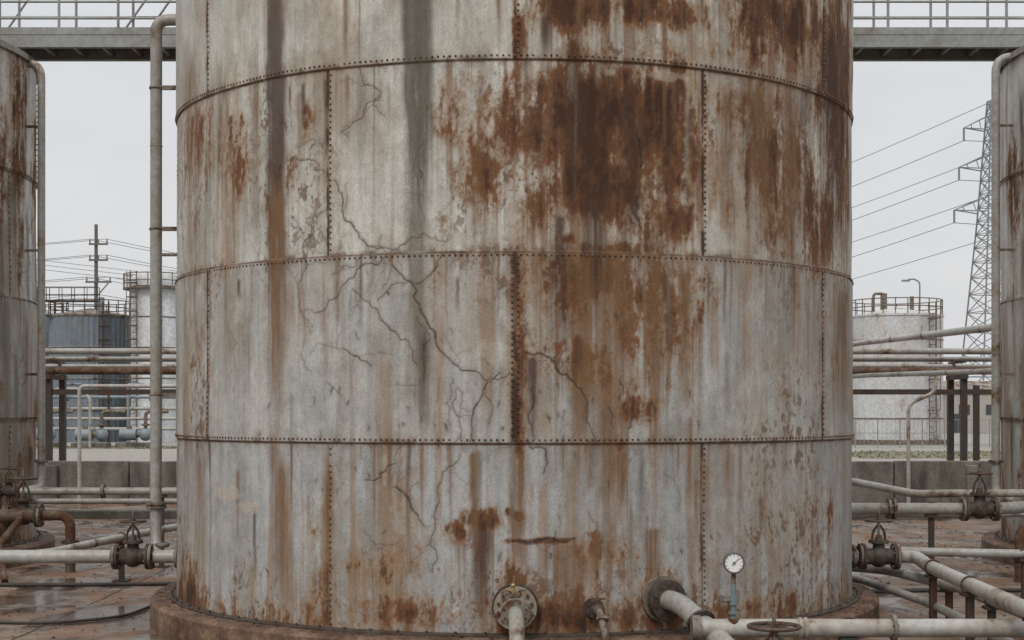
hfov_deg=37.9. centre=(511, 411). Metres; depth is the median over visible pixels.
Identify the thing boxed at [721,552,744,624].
pressure gauge
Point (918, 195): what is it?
power lines
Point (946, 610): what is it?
pipeline
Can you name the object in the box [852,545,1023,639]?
pipeline
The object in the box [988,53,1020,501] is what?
standpipe
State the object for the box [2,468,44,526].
gate valve
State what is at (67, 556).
pipeline
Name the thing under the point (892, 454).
grass
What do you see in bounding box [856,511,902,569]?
gate valve
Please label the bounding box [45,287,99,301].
access gantry
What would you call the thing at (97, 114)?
sky
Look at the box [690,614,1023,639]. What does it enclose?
pipeline
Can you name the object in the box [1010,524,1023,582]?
tank nozzle
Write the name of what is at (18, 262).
storage tank
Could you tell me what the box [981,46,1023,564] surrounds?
storage tank
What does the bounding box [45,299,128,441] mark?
storage tank
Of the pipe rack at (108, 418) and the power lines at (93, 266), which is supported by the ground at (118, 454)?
the pipe rack at (108, 418)
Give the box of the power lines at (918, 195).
[852,102,990,278]
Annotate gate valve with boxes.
[0,462,19,497]
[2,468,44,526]
[109,511,154,568]
[746,612,801,639]
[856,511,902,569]
[958,463,1002,520]
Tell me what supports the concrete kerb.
on the concrete pad
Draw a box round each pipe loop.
[55,387,90,447]
[77,369,937,504]
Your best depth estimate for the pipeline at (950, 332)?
32.69 m
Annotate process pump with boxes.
[36,410,72,446]
[71,410,124,447]
[115,410,168,446]
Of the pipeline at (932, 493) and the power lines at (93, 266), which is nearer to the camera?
the pipeline at (932, 493)
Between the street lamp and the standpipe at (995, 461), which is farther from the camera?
the street lamp
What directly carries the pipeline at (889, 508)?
on the concrete pad
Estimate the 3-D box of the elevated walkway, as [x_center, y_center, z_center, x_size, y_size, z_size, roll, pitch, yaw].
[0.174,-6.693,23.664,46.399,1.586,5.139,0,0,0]
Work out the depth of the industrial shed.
165.00 m
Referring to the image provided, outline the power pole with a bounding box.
[85,224,111,309]
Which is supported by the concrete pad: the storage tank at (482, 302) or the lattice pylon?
the storage tank at (482, 302)
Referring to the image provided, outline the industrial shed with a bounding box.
[943,381,1000,432]
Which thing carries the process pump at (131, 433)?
on the grass at (138, 447)
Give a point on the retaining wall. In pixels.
(937, 475)
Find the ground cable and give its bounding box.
[0,581,1020,624]
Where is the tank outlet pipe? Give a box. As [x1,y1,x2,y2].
[641,576,733,639]
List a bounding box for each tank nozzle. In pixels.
[492,576,537,639]
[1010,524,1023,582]
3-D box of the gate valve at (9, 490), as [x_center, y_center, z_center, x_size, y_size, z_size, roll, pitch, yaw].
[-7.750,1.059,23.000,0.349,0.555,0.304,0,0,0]
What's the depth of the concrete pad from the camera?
20.95 m
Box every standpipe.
[25,60,48,486]
[146,14,176,554]
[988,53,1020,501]
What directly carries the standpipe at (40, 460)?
attached to the storage tank at (18, 262)
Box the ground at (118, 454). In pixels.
[36,433,1000,460]
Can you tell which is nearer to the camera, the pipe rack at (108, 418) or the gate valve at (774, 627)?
the gate valve at (774, 627)
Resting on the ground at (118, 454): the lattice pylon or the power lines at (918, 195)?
the lattice pylon
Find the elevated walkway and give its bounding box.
[0,0,1023,61]
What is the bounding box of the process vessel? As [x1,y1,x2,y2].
[123,253,176,441]
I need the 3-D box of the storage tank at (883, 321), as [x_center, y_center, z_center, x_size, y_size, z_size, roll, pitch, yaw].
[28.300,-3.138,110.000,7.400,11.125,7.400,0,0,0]
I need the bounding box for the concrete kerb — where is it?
[45,509,989,518]
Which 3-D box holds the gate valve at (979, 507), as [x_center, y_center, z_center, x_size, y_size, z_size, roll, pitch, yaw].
[6.580,1.135,21.000,0.553,0.809,0.369,0,0,0]
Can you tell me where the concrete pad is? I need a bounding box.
[0,504,1023,639]
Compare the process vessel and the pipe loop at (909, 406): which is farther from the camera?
the process vessel
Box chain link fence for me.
[854,419,990,446]
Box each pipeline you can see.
[0,509,78,582]
[0,545,176,567]
[19,484,176,567]
[38,523,176,581]
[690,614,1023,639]
[852,478,1023,516]
[852,498,1023,573]
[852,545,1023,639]
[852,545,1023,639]
[853,324,1000,378]
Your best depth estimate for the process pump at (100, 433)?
99.72 m
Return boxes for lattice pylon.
[953,100,1000,380]
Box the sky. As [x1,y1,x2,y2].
[1,3,1023,380]
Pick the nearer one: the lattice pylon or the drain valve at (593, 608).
the drain valve at (593, 608)
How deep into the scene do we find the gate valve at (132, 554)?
17.71 m
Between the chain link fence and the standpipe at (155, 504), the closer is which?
the standpipe at (155, 504)
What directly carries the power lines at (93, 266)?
hanging from the power pole
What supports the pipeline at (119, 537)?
on the concrete pad
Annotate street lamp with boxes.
[901,278,920,310]
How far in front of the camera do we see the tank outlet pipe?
14.02 m
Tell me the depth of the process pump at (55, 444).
100.96 m
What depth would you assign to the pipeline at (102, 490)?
22.96 m
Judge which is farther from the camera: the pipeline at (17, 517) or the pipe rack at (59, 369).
the pipe rack at (59, 369)
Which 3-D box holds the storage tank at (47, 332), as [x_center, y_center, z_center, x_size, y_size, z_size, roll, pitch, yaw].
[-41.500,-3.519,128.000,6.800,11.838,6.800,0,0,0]
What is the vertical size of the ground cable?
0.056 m
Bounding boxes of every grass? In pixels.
[36,445,176,448]
[852,450,1000,458]
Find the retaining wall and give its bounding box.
[36,461,1000,502]
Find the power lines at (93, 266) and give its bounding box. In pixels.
[45,239,176,299]
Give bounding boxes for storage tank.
[0,39,54,568]
[45,299,68,363]
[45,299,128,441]
[150,0,878,639]
[852,292,946,444]
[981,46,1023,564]
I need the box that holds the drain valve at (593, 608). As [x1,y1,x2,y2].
[583,598,608,639]
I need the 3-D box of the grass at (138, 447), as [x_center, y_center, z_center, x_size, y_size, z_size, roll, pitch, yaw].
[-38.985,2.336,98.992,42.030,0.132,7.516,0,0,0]
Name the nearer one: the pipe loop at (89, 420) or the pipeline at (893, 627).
the pipeline at (893, 627)
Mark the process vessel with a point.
(138, 288)
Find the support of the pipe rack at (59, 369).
on the ground at (118, 454)
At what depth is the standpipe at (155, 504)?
17.93 m
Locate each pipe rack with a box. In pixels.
[45,348,990,460]
[53,383,175,444]
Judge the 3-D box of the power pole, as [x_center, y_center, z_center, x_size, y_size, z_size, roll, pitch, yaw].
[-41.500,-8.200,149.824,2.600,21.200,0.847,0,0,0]

